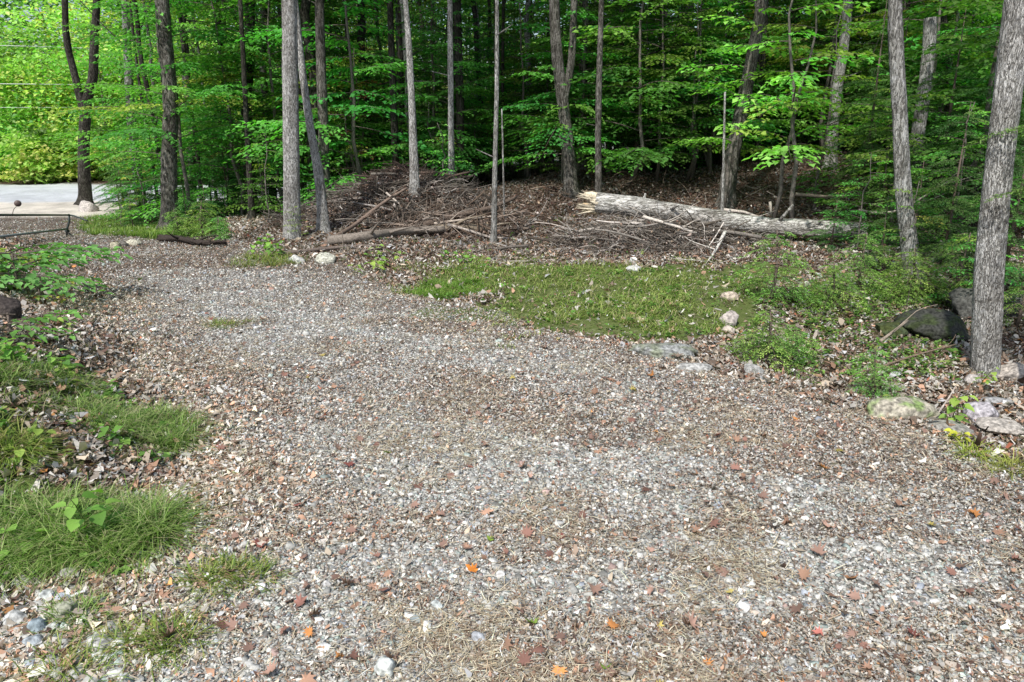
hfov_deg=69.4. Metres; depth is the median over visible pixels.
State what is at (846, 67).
forest tree
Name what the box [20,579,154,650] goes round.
grass tussock
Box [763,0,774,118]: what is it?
forest tree
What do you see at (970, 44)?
sapling
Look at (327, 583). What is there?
stone
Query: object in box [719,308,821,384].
yew bush
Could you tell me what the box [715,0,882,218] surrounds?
sapling
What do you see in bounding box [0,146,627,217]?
road
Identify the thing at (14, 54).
roadside tree
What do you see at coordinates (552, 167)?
sapling
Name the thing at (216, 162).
understory sapling
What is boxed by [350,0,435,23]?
forest tree
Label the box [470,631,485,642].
stone
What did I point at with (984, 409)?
rock
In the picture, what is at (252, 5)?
forest tree
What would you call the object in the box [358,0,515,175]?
understory sapling
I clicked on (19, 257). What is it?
shrub
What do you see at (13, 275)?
shrub
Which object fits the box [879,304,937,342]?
fallen branch
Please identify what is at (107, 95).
roadside tree
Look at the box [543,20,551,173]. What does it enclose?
forest tree
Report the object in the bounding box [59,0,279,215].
understory sapling
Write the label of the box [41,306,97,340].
fallen branch
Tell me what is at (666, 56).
sapling
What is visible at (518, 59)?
understory sapling
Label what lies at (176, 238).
rotten log
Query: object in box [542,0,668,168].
understory sapling
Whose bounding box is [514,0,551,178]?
forest tree
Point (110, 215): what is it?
understory sapling
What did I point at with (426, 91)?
understory conifer
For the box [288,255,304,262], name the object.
rock
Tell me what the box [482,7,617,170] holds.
understory sapling
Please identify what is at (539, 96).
understory sapling
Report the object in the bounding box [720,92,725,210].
tree
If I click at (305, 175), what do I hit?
hemlock
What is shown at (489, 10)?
forest tree
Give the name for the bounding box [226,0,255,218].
tree
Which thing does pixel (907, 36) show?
understory sapling
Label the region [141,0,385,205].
understory sapling
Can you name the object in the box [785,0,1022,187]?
sapling
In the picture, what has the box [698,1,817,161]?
understory sapling
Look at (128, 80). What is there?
tree
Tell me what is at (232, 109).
forest tree
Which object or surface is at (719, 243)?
fallen branch
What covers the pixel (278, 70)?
understory sapling
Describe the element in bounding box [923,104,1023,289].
hemlock
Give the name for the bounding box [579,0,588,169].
forest tree
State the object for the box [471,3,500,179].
forest tree
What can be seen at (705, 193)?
bank twigs
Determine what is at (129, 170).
hemlock
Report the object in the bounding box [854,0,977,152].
understory sapling
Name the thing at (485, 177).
understory sapling
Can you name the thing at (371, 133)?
understory sapling
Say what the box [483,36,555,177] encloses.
understory sapling
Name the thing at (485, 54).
understory sapling
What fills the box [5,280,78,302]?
shrub
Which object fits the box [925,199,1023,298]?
sapling
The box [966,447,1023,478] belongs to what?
grass tussock
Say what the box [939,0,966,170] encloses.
tree
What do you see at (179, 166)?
hemlock
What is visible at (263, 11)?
forest tree
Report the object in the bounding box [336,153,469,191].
brush pile
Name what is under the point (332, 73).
forest tree
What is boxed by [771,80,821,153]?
understory sapling
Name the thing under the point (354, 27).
understory sapling
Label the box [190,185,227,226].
hemlock
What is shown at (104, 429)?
seedling
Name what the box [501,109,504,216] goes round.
tree
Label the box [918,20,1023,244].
hemlock
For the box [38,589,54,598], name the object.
stone
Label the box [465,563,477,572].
maple leaf
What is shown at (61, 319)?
seedling
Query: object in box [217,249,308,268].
grass tussock
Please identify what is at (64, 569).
stone
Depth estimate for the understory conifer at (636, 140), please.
14.90 m
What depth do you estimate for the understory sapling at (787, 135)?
19.96 m
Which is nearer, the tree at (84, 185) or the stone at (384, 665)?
the stone at (384, 665)
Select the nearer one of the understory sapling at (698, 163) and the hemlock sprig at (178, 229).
the hemlock sprig at (178, 229)
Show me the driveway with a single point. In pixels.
(310, 317)
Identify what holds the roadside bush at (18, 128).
on the ground at (744, 308)
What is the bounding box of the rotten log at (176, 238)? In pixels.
[156,231,232,244]
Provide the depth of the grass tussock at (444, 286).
7.44 m
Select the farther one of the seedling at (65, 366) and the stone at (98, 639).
the seedling at (65, 366)
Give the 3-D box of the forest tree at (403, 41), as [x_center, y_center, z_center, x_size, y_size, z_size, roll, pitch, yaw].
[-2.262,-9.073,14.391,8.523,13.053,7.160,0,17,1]
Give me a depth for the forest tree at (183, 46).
16.21 m
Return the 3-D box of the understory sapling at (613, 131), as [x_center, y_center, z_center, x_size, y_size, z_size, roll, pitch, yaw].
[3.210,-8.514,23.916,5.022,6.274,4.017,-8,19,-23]
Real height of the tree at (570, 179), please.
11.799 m
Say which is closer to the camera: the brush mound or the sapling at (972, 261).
the sapling at (972, 261)
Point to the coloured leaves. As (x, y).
(524, 656)
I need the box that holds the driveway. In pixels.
[0,217,1023,681]
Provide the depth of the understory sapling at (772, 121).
14.28 m
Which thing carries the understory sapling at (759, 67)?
on the ground at (744, 308)
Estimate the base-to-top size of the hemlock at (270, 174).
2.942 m
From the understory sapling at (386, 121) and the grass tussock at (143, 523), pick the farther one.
the understory sapling at (386, 121)
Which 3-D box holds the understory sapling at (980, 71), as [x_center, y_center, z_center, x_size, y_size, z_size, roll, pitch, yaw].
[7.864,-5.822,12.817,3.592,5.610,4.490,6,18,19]
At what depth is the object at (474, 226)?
10.80 m
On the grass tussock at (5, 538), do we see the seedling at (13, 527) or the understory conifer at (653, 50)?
the seedling at (13, 527)
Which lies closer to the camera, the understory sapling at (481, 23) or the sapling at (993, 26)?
the sapling at (993, 26)
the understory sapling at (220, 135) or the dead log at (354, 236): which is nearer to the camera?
the dead log at (354, 236)
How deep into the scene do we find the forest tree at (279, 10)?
31.98 m
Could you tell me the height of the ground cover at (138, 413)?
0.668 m
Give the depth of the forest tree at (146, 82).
16.85 m
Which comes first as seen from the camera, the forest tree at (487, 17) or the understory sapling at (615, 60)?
the understory sapling at (615, 60)
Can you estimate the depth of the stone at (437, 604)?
2.57 m
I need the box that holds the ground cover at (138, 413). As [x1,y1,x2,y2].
[0,211,970,587]
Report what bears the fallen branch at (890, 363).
on the ground at (744, 308)
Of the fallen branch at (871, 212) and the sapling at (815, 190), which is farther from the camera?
the sapling at (815, 190)
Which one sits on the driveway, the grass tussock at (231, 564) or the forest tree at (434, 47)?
the grass tussock at (231, 564)
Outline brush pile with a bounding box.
[527,196,774,256]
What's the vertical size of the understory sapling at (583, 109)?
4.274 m
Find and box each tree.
[0,0,68,179]
[0,0,197,174]
[0,7,118,154]
[0,9,68,137]
[0,19,119,177]
[13,15,155,145]
[61,0,100,204]
[61,0,178,40]
[65,6,235,138]
[80,0,159,220]
[86,0,155,34]
[105,29,189,117]
[111,0,146,211]
[119,0,235,50]
[132,0,160,177]
[135,0,327,148]
[141,0,159,137]
[154,0,180,229]
[177,2,203,212]
[180,1,238,214]
[193,12,217,199]
[209,0,236,210]
[222,1,240,216]
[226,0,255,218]
[229,0,299,73]
[240,0,265,214]
[259,0,281,200]
[273,28,372,156]
[281,0,301,239]
[297,0,330,232]
[299,0,346,205]
[309,0,330,189]
[326,4,447,123]
[329,6,334,186]
[333,0,395,30]
[343,1,420,44]
[350,0,429,44]
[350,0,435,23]
[357,0,372,174]
[368,0,387,153]
[372,0,398,166]
[378,0,462,36]
[388,0,398,123]
[395,2,500,37]
[395,4,470,57]
[397,0,405,164]
[399,0,447,135]
[403,0,421,201]
[410,0,509,151]
[414,0,438,165]
[419,2,469,185]
[425,0,511,98]
[429,1,440,174]
[431,0,454,182]
[435,0,491,95]
[445,0,464,185]
[464,0,507,46]
[464,16,542,87]
[471,0,487,180]
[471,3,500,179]
[476,0,512,243]
[478,0,543,27]
[487,0,492,170]
[487,0,504,183]
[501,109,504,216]
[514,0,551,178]
[518,0,559,172]
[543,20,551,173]
[549,0,580,198]
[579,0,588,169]
[586,0,610,191]
[614,3,625,170]
[651,0,679,171]
[661,0,693,171]
[669,7,689,143]
[684,20,692,169]
[712,0,767,209]
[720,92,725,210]
[721,0,733,165]
[751,0,768,161]
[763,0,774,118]
[775,0,801,159]
[802,8,819,155]
[821,0,858,169]
[823,3,836,147]
[837,0,853,123]
[839,0,882,152]
[875,0,910,147]
[888,0,925,279]
[909,17,936,214]
[934,11,970,140]
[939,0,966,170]
[969,0,1023,379]
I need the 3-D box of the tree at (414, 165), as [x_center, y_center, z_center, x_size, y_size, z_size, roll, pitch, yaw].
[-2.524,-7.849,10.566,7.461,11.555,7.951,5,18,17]
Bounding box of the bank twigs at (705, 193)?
[477,169,847,220]
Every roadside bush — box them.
[0,122,69,182]
[0,123,106,183]
[0,135,15,180]
[36,120,127,180]
[95,127,148,178]
[103,134,186,181]
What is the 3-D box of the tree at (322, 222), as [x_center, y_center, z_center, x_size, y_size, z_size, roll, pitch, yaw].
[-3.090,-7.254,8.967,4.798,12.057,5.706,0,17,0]
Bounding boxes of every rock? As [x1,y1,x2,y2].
[0,295,21,321]
[78,200,98,211]
[110,242,121,248]
[119,240,128,245]
[126,239,141,245]
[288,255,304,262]
[315,252,335,264]
[626,265,641,271]
[627,343,698,359]
[676,363,712,372]
[719,310,738,326]
[720,291,738,301]
[722,325,734,334]
[744,363,764,376]
[866,396,940,422]
[875,322,908,337]
[893,308,970,341]
[923,420,973,438]
[944,287,1023,320]
[962,401,998,423]
[964,374,981,385]
[975,417,1023,435]
[980,397,1013,406]
[997,362,1023,382]
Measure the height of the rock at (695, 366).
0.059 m
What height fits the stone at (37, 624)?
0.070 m
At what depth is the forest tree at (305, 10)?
15.28 m
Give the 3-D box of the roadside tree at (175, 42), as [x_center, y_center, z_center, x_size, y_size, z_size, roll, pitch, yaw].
[-14.976,-10.579,32.187,7.308,7.385,8.926,-5,18,-15]
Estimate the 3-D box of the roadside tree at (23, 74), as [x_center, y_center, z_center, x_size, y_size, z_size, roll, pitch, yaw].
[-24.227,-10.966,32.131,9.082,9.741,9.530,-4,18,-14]
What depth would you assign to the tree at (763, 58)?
15.54 m
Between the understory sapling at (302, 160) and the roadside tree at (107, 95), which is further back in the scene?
the roadside tree at (107, 95)
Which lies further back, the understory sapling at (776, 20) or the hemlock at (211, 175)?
the understory sapling at (776, 20)
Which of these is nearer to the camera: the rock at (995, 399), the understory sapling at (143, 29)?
the rock at (995, 399)
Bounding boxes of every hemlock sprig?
[158,209,194,234]
[172,201,225,239]
[198,216,232,239]
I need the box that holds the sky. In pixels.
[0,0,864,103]
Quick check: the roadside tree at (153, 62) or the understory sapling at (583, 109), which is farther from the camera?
the roadside tree at (153, 62)
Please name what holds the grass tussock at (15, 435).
on the ground at (744, 308)
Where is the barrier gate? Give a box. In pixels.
[0,200,87,237]
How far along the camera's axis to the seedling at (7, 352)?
4.14 m
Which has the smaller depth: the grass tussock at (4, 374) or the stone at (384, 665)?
the stone at (384, 665)
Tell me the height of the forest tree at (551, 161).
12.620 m
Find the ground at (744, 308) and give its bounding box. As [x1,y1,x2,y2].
[0,104,1023,575]
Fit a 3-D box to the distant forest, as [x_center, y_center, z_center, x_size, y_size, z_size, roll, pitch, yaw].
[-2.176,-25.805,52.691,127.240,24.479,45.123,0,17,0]
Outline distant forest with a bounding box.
[0,0,985,147]
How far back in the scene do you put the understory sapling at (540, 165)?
19.62 m
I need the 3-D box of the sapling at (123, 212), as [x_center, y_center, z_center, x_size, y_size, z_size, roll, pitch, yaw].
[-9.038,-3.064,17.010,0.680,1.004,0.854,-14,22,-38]
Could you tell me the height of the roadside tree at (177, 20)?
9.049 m
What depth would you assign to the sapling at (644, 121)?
13.84 m
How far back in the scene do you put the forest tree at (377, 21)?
20.94 m
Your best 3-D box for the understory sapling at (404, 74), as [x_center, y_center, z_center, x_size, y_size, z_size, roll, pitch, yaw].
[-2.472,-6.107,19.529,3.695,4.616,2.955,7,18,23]
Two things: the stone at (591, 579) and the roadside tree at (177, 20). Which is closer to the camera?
the stone at (591, 579)
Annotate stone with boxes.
[2,609,28,626]
[10,573,33,587]
[22,634,43,646]
[26,617,46,632]
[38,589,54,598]
[45,622,58,630]
[46,600,77,618]
[60,567,80,577]
[85,634,113,649]
[322,580,331,586]
[374,655,395,677]
[409,615,420,623]
[429,600,443,609]
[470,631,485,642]
[494,570,504,577]
[587,576,597,583]
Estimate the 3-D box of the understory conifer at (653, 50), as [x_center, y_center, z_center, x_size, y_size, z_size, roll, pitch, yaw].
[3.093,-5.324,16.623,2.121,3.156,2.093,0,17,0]
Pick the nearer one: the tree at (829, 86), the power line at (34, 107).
the tree at (829, 86)
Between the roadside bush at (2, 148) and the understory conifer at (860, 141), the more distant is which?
the roadside bush at (2, 148)
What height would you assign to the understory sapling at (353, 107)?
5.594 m
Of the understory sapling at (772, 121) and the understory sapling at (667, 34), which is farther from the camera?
the understory sapling at (667, 34)
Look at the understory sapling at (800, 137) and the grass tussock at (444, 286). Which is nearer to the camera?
the grass tussock at (444, 286)
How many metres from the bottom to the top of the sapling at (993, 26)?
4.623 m
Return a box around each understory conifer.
[299,65,362,189]
[387,0,491,177]
[426,4,491,166]
[467,30,498,144]
[506,0,628,158]
[592,82,680,172]
[602,33,688,170]
[689,110,717,165]
[699,2,784,158]
[700,113,748,167]
[784,9,873,148]
[849,106,873,150]
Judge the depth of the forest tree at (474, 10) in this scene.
19.08 m
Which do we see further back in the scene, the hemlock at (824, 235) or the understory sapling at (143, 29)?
the understory sapling at (143, 29)
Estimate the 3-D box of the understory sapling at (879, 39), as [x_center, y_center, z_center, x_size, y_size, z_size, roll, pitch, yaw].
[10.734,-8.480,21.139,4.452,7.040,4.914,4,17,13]
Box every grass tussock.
[0,352,185,430]
[0,407,77,485]
[0,468,139,605]
[0,471,271,602]
[10,622,134,681]
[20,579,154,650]
[47,395,237,461]
[69,603,192,680]
[100,599,227,681]
[163,540,298,612]
[196,317,260,329]
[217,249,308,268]
[397,275,496,298]
[461,252,548,266]
[940,437,1020,466]
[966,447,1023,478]
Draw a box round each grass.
[74,213,225,239]
[381,252,866,348]
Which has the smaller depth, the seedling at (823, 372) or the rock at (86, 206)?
the seedling at (823, 372)
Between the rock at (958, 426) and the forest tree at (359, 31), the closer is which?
the rock at (958, 426)
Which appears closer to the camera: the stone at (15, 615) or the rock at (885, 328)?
the stone at (15, 615)
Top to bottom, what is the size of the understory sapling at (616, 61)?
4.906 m
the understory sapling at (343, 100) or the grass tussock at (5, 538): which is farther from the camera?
the understory sapling at (343, 100)
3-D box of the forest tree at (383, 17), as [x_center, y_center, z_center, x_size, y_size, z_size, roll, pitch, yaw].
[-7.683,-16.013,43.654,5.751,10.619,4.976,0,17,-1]
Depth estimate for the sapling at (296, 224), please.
10.33 m
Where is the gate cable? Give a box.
[68,232,107,250]
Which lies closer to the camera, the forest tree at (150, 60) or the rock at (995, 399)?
the rock at (995, 399)
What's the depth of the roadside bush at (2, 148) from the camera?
30.68 m
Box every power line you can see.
[0,45,120,49]
[0,83,178,85]
[0,107,96,107]
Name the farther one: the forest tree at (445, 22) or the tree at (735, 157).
the forest tree at (445, 22)
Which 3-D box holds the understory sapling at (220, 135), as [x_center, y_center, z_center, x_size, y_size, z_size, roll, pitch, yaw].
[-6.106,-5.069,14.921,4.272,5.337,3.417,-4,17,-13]
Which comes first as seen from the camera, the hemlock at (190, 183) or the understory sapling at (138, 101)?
the hemlock at (190, 183)
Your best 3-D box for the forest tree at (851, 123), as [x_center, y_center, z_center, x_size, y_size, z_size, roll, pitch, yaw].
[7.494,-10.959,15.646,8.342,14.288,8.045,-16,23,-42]
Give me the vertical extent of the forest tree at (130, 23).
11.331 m
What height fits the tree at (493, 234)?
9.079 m
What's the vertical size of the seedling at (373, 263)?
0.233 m
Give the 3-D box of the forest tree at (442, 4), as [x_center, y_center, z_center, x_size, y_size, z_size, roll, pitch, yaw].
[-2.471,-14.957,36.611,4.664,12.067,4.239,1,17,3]
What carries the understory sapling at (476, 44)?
on the ground at (744, 308)
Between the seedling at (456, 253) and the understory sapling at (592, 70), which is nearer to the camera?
the seedling at (456, 253)
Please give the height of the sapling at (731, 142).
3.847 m
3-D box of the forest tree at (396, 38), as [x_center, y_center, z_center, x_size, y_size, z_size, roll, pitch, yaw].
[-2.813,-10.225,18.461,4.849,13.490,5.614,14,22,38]
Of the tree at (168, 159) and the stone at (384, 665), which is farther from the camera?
the tree at (168, 159)
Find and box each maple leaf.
[59,653,75,670]
[294,593,306,606]
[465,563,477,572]
[821,519,835,526]
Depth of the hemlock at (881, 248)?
7.98 m
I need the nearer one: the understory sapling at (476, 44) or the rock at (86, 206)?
the understory sapling at (476, 44)
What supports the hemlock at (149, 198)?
on the ground at (744, 308)
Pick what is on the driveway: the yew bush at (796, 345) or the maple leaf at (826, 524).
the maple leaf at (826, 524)
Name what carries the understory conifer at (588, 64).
on the ground at (744, 308)
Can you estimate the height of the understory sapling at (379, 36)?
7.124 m
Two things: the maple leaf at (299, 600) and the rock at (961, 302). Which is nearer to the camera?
the maple leaf at (299, 600)
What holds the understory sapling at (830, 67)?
on the ground at (744, 308)
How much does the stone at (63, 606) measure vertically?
0.068 m
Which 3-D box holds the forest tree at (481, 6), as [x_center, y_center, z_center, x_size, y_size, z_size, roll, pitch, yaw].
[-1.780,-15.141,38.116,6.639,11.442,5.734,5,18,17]
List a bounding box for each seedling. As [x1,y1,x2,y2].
[0,334,83,375]
[0,523,54,559]
[4,424,56,466]
[47,315,76,327]
[49,488,127,535]
[52,361,76,375]
[98,423,135,444]
[247,233,283,254]
[348,244,408,272]
[438,250,490,270]
[782,358,825,374]
[938,393,978,423]
[944,428,971,441]
[972,367,998,384]
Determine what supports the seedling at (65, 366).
on the ground at (744, 308)
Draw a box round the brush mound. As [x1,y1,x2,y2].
[256,158,508,230]
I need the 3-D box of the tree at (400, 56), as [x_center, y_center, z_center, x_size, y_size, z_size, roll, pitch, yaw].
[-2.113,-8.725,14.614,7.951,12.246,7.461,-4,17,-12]
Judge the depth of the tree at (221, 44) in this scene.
19.83 m
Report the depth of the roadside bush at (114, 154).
30.73 m
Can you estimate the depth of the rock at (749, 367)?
5.08 m
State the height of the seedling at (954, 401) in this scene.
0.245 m
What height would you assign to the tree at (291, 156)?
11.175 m
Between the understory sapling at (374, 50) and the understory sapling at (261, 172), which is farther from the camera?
the understory sapling at (374, 50)
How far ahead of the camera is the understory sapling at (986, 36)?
19.96 m
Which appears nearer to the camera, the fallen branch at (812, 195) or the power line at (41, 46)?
the fallen branch at (812, 195)
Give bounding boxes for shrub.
[0,242,132,301]
[0,248,66,274]
[0,309,90,360]
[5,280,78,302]
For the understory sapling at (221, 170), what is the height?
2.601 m
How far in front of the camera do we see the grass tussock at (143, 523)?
2.91 m
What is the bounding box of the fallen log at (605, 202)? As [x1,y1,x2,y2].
[577,191,867,238]
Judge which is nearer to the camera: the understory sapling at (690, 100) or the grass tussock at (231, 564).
the grass tussock at (231, 564)
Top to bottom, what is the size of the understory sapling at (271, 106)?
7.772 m
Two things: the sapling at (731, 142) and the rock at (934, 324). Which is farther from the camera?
the sapling at (731, 142)
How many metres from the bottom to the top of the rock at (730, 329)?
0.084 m
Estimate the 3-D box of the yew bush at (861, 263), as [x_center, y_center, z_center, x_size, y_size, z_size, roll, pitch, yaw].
[3.406,-0.706,7.226,0.952,0.701,0.791,4,17,11]
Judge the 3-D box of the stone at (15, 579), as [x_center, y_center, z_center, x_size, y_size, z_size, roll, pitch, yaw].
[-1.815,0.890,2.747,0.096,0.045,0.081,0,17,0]
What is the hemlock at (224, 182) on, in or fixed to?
on the ground at (744, 308)
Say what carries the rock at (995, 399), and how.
on the ground at (744, 308)
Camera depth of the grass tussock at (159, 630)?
2.40 m
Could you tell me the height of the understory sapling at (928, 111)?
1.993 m
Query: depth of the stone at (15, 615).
2.50 m
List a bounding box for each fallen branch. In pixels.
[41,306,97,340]
[256,402,299,405]
[278,242,405,254]
[315,224,405,256]
[421,194,529,225]
[434,210,490,224]
[642,202,703,233]
[666,230,743,264]
[723,208,775,215]
[769,201,771,216]
[795,188,873,198]
[859,167,982,213]
[866,334,955,372]
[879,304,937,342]
[938,386,955,412]
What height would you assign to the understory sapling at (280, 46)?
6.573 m
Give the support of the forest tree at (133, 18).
on the ground at (744, 308)
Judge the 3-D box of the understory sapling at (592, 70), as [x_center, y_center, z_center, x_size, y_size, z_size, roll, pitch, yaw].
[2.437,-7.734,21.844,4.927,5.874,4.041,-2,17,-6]
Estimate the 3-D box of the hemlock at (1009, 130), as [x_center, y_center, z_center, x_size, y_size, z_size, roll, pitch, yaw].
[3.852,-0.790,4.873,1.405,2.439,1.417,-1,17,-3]
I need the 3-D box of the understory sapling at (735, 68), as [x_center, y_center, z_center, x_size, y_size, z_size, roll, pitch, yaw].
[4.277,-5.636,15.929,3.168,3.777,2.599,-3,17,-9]
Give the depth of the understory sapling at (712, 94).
25.54 m
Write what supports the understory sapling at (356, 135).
on the ground at (744, 308)
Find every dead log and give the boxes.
[327,221,443,244]
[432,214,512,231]
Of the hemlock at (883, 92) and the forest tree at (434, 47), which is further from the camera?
the forest tree at (434, 47)
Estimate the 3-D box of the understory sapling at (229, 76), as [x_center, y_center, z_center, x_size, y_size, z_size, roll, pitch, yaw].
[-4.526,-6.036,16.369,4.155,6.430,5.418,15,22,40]
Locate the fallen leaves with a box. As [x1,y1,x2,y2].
[0,185,1023,681]
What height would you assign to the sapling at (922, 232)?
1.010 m
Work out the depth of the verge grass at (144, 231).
14.26 m
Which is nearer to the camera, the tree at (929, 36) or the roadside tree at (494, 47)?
the tree at (929, 36)
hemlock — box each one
[91,153,153,221]
[93,140,133,207]
[99,118,159,217]
[114,192,145,227]
[119,164,160,217]
[133,148,195,225]
[146,120,182,206]
[149,143,197,224]
[149,151,202,215]
[169,184,202,225]
[177,106,236,214]
[181,160,237,218]
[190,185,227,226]
[204,113,242,216]
[207,146,261,217]
[227,156,281,215]
[233,155,280,216]
[234,114,282,213]
[279,152,313,212]
[803,192,854,252]
[810,0,938,216]
[830,12,945,187]
[842,144,914,236]
[847,194,901,270]
[854,9,1022,228]
[868,160,946,246]
[882,103,988,272]
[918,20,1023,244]
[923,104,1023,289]
[957,34,1023,207]
[959,125,1023,393]
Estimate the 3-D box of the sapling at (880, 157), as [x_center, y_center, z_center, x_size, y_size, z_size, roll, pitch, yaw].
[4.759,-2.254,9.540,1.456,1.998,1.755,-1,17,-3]
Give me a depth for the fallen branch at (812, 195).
11.91 m
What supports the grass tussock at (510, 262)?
on the ground at (744, 308)
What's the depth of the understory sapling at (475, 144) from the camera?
16.64 m
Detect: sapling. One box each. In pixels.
[39,2,259,195]
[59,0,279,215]
[92,118,180,225]
[98,0,343,174]
[99,0,313,225]
[100,68,241,212]
[105,185,135,226]
[106,12,175,117]
[111,78,159,139]
[113,172,148,216]
[120,22,180,121]
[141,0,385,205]
[147,53,280,217]
[149,24,282,194]
[179,68,240,178]
[183,0,441,200]
[196,12,271,126]
[202,119,257,215]
[206,105,304,215]
[209,0,309,190]
[211,0,405,199]
[215,0,390,166]
[220,106,303,202]
[222,0,470,211]
[229,134,282,217]
[232,0,476,179]
[260,0,389,212]
[270,1,390,180]
[284,206,312,237]
[300,41,426,193]
[315,108,384,195]
[317,45,399,180]
[330,22,422,174]
[332,61,384,177]
[333,12,395,63]
[339,2,444,153]
[342,23,414,159]
[344,65,430,174]
[345,20,436,125]
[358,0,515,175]
[368,16,482,175]
[373,0,520,174]
[382,0,521,178]
[402,103,477,174]
[404,11,472,154]
[420,2,539,178]
[427,123,470,177]
[439,50,525,181]
[444,0,585,178]
[454,93,510,188]
[463,13,523,124]
[463,18,546,181]
[465,0,537,168]
[468,22,515,107]
[470,0,629,178]
[471,0,594,173]
[481,1,589,172]
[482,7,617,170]
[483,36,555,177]
[488,0,563,174]
[488,14,542,172]
[503,0,670,132]
[508,4,656,169]
[514,0,643,166]
[515,0,665,174]
[517,80,589,181]
[525,0,715,185]
[539,0,759,171]
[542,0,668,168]
[549,0,785,170]
[571,8,649,168]
[572,34,669,170]
[578,0,665,166]
[586,0,745,181]
[587,0,787,177]
[588,0,712,173]
[589,2,685,161]
[606,2,704,167]
[607,0,746,180]
[624,3,749,143]
[633,0,748,146]
[643,0,789,166]
[645,0,821,173]
[647,114,689,170]
[648,21,741,162]
[664,0,786,166]
[664,0,842,207]
[669,0,772,156]
[671,0,834,160]
[679,22,813,159]
[690,0,767,156]
[691,43,779,163]
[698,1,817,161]
[712,61,797,156]
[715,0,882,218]
[716,0,915,146]
[718,4,864,150]
[721,0,935,156]
[725,0,876,217]
[729,0,857,155]
[733,0,803,154]
[736,0,913,152]
[741,2,912,206]
[765,0,937,149]
[766,0,965,144]
[768,0,839,67]
[768,0,1001,148]
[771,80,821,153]
[778,66,857,153]
[780,35,853,154]
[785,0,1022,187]
[787,130,856,212]
[802,0,979,126]
[813,153,892,249]
[816,84,948,241]
[822,1,950,138]
[823,15,918,151]
[842,0,1023,233]
[846,0,1022,163]
[847,2,1023,194]
[849,0,978,131]
[850,1,985,144]
[851,0,974,129]
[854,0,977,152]
[862,101,1023,259]
[875,181,963,278]
[885,12,994,147]
[885,61,937,142]
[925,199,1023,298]
[930,0,1002,127]
[952,2,1023,152]
[953,2,1020,141]
[954,9,997,83]
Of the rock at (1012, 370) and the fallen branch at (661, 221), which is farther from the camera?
the fallen branch at (661, 221)
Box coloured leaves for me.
[0,172,1023,681]
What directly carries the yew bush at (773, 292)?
on the ground at (744, 308)
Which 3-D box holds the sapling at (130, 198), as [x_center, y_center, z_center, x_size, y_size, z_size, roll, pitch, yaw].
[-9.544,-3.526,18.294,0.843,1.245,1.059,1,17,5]
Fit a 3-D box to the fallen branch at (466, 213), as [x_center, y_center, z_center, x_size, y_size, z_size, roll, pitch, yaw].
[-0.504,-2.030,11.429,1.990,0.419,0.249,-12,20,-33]
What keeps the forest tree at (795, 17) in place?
on the ground at (744, 308)
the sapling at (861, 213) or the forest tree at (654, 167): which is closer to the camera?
the sapling at (861, 213)
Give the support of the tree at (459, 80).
on the ground at (744, 308)
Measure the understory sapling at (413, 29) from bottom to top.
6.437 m
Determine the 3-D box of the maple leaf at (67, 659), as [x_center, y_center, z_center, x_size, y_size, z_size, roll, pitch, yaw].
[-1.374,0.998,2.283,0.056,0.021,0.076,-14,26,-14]
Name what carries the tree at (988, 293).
on the ground at (744, 308)
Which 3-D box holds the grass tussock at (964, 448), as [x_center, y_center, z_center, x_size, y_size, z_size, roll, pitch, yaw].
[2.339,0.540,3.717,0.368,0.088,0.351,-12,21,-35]
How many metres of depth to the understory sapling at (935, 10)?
16.51 m
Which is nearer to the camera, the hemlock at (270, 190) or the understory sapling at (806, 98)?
the hemlock at (270, 190)
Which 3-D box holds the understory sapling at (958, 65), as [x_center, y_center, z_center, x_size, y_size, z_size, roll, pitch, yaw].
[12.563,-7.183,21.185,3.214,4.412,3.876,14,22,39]
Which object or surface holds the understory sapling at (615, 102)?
on the ground at (744, 308)
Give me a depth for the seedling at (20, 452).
3.26 m
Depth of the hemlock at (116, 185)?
20.92 m
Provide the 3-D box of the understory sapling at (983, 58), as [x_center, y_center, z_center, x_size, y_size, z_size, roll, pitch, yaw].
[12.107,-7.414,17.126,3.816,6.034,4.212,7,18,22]
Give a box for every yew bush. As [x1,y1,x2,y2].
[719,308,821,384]
[727,230,837,313]
[776,328,823,372]
[789,262,873,318]
[815,233,908,307]
[839,348,905,397]
[868,248,955,313]
[903,233,975,304]
[1003,286,1023,327]
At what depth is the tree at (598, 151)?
11.96 m
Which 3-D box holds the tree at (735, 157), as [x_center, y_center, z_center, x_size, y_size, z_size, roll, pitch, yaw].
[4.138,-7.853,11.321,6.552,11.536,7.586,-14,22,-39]
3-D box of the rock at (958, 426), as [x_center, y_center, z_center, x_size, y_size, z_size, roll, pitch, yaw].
[2.408,0.490,4.083,0.247,0.083,0.239,8,19,23]
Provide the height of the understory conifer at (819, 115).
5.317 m
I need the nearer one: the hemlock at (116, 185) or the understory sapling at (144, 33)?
the hemlock at (116, 185)
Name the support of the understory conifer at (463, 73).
on the ground at (744, 308)
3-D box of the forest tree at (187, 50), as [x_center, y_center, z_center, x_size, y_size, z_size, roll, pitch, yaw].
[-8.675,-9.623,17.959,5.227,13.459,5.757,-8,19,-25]
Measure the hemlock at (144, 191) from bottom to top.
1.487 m
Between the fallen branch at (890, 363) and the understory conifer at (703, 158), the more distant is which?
the understory conifer at (703, 158)

